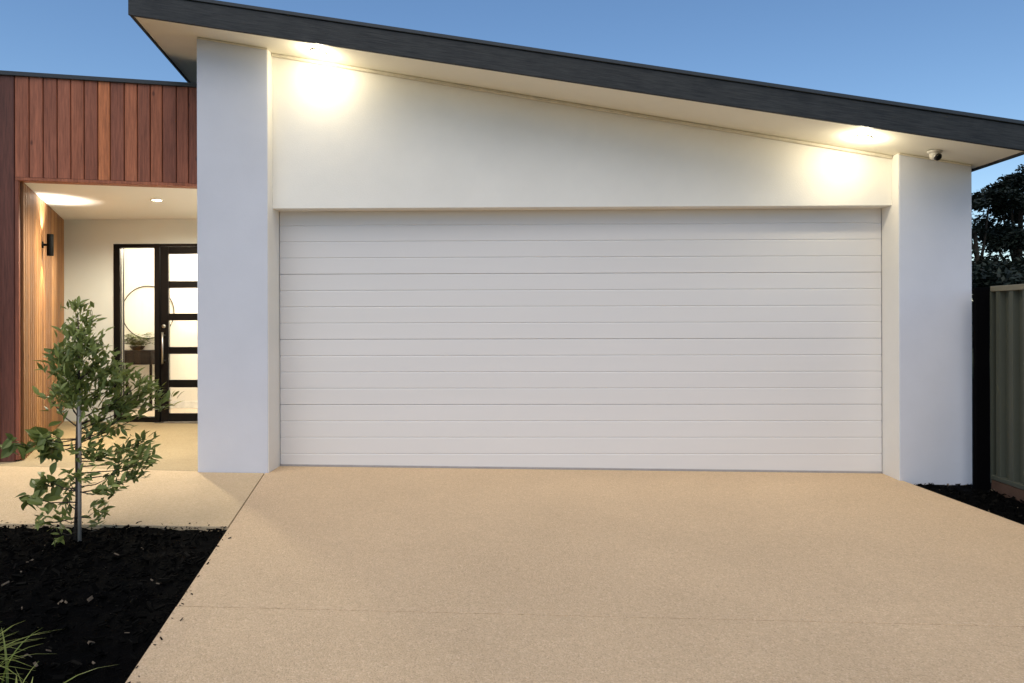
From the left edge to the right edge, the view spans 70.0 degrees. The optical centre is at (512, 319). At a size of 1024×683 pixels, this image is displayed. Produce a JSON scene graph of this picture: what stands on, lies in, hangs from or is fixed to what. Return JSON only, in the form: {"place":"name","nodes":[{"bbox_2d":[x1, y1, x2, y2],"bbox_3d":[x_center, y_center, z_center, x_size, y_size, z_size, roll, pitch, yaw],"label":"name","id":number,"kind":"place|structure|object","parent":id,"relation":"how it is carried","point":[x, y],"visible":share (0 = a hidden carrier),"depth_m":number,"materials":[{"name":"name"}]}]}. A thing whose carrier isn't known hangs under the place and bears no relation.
{"place":"outdoors","nodes":[
{"label":"outdoors","id":0,"kind":"place"},
{"bbox_2d":[0,421,197,470],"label":"porch floor","id":1,"kind":"structure","parent":0,"point":[177,449],"depth_m":7.57,"materials":[{"name":"beige concrete"}]},
{"bbox_2d":[0,520,230,682],"bbox_3d":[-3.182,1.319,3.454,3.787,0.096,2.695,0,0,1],"label":"bark mulch","id":2,"kind":"object","parent":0,"point":[37,621],"visible":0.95,"depth_m":3.66,"materials":[{"name":"black wood"}]},
{"bbox_2d":[0,623,53,682],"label":"grass clump","id":3,"kind":"object","parent":2,"relation":"on","point":[7,662],"visible":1,"depth_m":2.67,"materials":[{"name":"green plant"}]},
{"bbox_2d":[15,662,117,682],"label":"grass clump","id":4,"kind":"object","parent":2,"relation":"on","point":[32,678],"visible":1,"depth_m":2.48,"materials":[{"name":"green plant"}]},
{"bbox_2d":[78,392,81,541],"bbox_3d":[-2.577,0.879,4.352,0.023,0.912,0.021,0,0,1],"label":"plant stake","id":5,"kind":"object","parent":2,"relation":"on","point":[79,487],"visible":0.67,"depth_m":4.34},
{"bbox_2d":[0,296,183,545],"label":"young tree","id":6,"kind":"object","parent":2,"relation":"on","point":[69,357],"visible":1,"depth_m":4.35,"materials":[{"name":"green plant"}]},
{"bbox_2d":[0,466,263,530],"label":"path","id":7,"kind":"structure","parent":0,"point":[178,499],"depth_m":5.37,"materials":[{"name":"beige concrete"}]},
{"bbox_2d":[0,0,1023,300],"label":"sky","id":8,"kind":"structure","parent":0,"point":[958,55],"materials":[{"name":"blue"}]},
{"bbox_2d":[125,466,1023,682],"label":"driveway","id":9,"kind":"structure","parent":0,"point":[374,575],"depth_m":3.72,"materials":[{"name":"beige concrete"}]},
{"bbox_2d":[914,483,1023,524],"bbox_3d":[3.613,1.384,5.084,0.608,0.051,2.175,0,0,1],"label":"bark mulch","id":10,"kind":"object","parent":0,"point":[1017,515],"visible":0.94,"depth_m":5.62,"materials":[{"name":"black wood"}]},
{"bbox_2d":[973,284,1023,489],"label":"fence","id":11,"kind":"object","parent":10,"relation":"on","point":[998,383],"visible":0.91,"depth_m":5.90,"materials":[{"name":"grey metal"}]},
{"bbox_2d":[991,479,1023,501],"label":"timber sleeper","id":12,"kind":"object","parent":10,"relation":"on","point":[1009,490],"visible":0.38,"depth_m":5.79,"materials":[{"name":"brown wood"}]},
{"bbox_2d":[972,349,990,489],"bbox_3d":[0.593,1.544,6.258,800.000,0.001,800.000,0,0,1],"label":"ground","id":13,"kind":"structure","parent":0,"point":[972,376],"depth_m":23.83,"materials":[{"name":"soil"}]},
{"bbox_2d":[0,0,1023,484],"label":"house","id":14,"kind":"structure","parent":13,"relation":"on","point":[360,244],"depth_m":6.52,"materials":[{"name":"paint"}]},
{"bbox_2d":[41,234,53,255],"bbox_3d":[-4.915,-0.792,7.736,0.107,0.230,0.072,0,0,-25],"label":"wall lamp","id":15,"kind":"object","parent":14,"relation":"attached to","point":[50,244],"visible":1,"depth_m":7.72,"materials":[{"name":"black metal"}]},
{"bbox_2d":[125,350,154,410],"bbox_3d":[-5.456,0.870,10.576,0.640,0.857,0.337,0,0,1],"label":"console table","id":16,"kind":"object","parent":14,"relation":"on","point":[141,357],"visible":0.31,"depth_m":10.41,"materials":[{"name":"brown wood"}]},
{"bbox_2d":[125,332,153,349],"bbox_3d":[-5.427,0.309,10.563,0.634,0.261,0.366,0,0,1],"label":"potted fern","id":17,"kind":"object","parent":16,"relation":"on","point":[133,343],"visible":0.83,"depth_m":10.51,"materials":[{"name":"green plant"}]},
{"bbox_2d":[124,286,173,338],"bbox_3d":[-5.355,-0.111,10.744,0.784,0.784,0.014,0,0,1],"label":"wall ring","id":18,"kind":"object","parent":14,"relation":"attached to","point":[140,287],"depth_m":10.74,"materials":[{"name":"metal"}]},
{"bbox_2d":[150,199,163,201],"bbox_3d":[-3.790,-1.274,7.793,0.136,0.010,0.136,0,0,1],"label":"recessed downlight","id":19,"kind":"object","parent":14,"relation":"attached to","point":[158,200],"visible":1,"depth_m":7.80,"materials":[{"name":"white plastic"}]},
{"bbox_2d":[160,247,197,421],"bbox_3d":[-3.996,0.182,9.260,0.944,2.218,0.124,0,0,1],"label":"front door","id":20,"kind":"structure","parent":14,"relation":"in","point":[165,283],"depth_m":9.28,"materials":[{"name":"black wood"}]},
{"bbox_2d":[310,48,326,54],"bbox_3d":[-1.631,-2.252,6.146,0.135,0.032,0.136,0,0,1],"label":"recessed downlight","id":21,"kind":"object","parent":14,"relation":"attached to","point":[317,51],"visible":1,"depth_m":6.14,"materials":[{"name":"white plastic"}]},
{"bbox_2d":[280,208,881,472],"bbox_3d":[0.594,0.093,6.582,5.390,2.700,0.071,0,0,1],"label":"garage door","id":22,"kind":"structure","parent":14,"relation":"in","point":[720,340],"depth_m":6.55,"materials":[{"name":"metal"}]},
{"bbox_2d":[854,135,872,140],"bbox_3d":[2.862,-1.484,5.959,0.135,0.032,0.136,0,0,1],"label":"recessed downlight","id":23,"kind":"object","parent":14,"relation":"attached to","point":[863,137],"visible":1,"depth_m":5.96,"materials":[{"name":"white plastic"}]},
{"bbox_2d":[927,149,942,160],"bbox_3d":[3.466,-1.343,5.998,0.116,0.086,0.116,0,0,1],"label":"security camera","id":24,"kind":"object","parent":14,"relation":"attached to","point":[936,154],"visible":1,"depth_m":5.96,"materials":[{"name":"white plastic"}]},
{"bbox_2d":[934,153,941,160],"bbox_3d":[3.474,-1.333,5.973,0.060,0.066,0.056,0,0,-16],"label":"lens window","id":25,"kind":"structure","parent":24,"relation":"in","point":[937,157],"depth_m":5.96,"materials":[{"name":"black glass"}]},
{"bbox_2d":[972,187,1023,275],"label":"tree","id":26,"kind":"object","parent":13,"relation":"on","point":[1003,197],"visible":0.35,"depth_m":20.00,"materials":[{"name":"green plant"}]},
{"bbox_2d":[972,164,1023,299],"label":"tree","id":27,"kind":"object","parent":13,"relation":"on","point":[1013,217],"visible":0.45,"depth_m":20.79,"materials":[{"name":"green plant"}]},
{"bbox_2d":[972,260,1023,351],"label":"hedge","id":28,"kind":"object","parent":13,"relation":"on","point":[987,276],"visible":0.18,"depth_m":17.36,"materials":[{"name":"green plant"}]}
]}

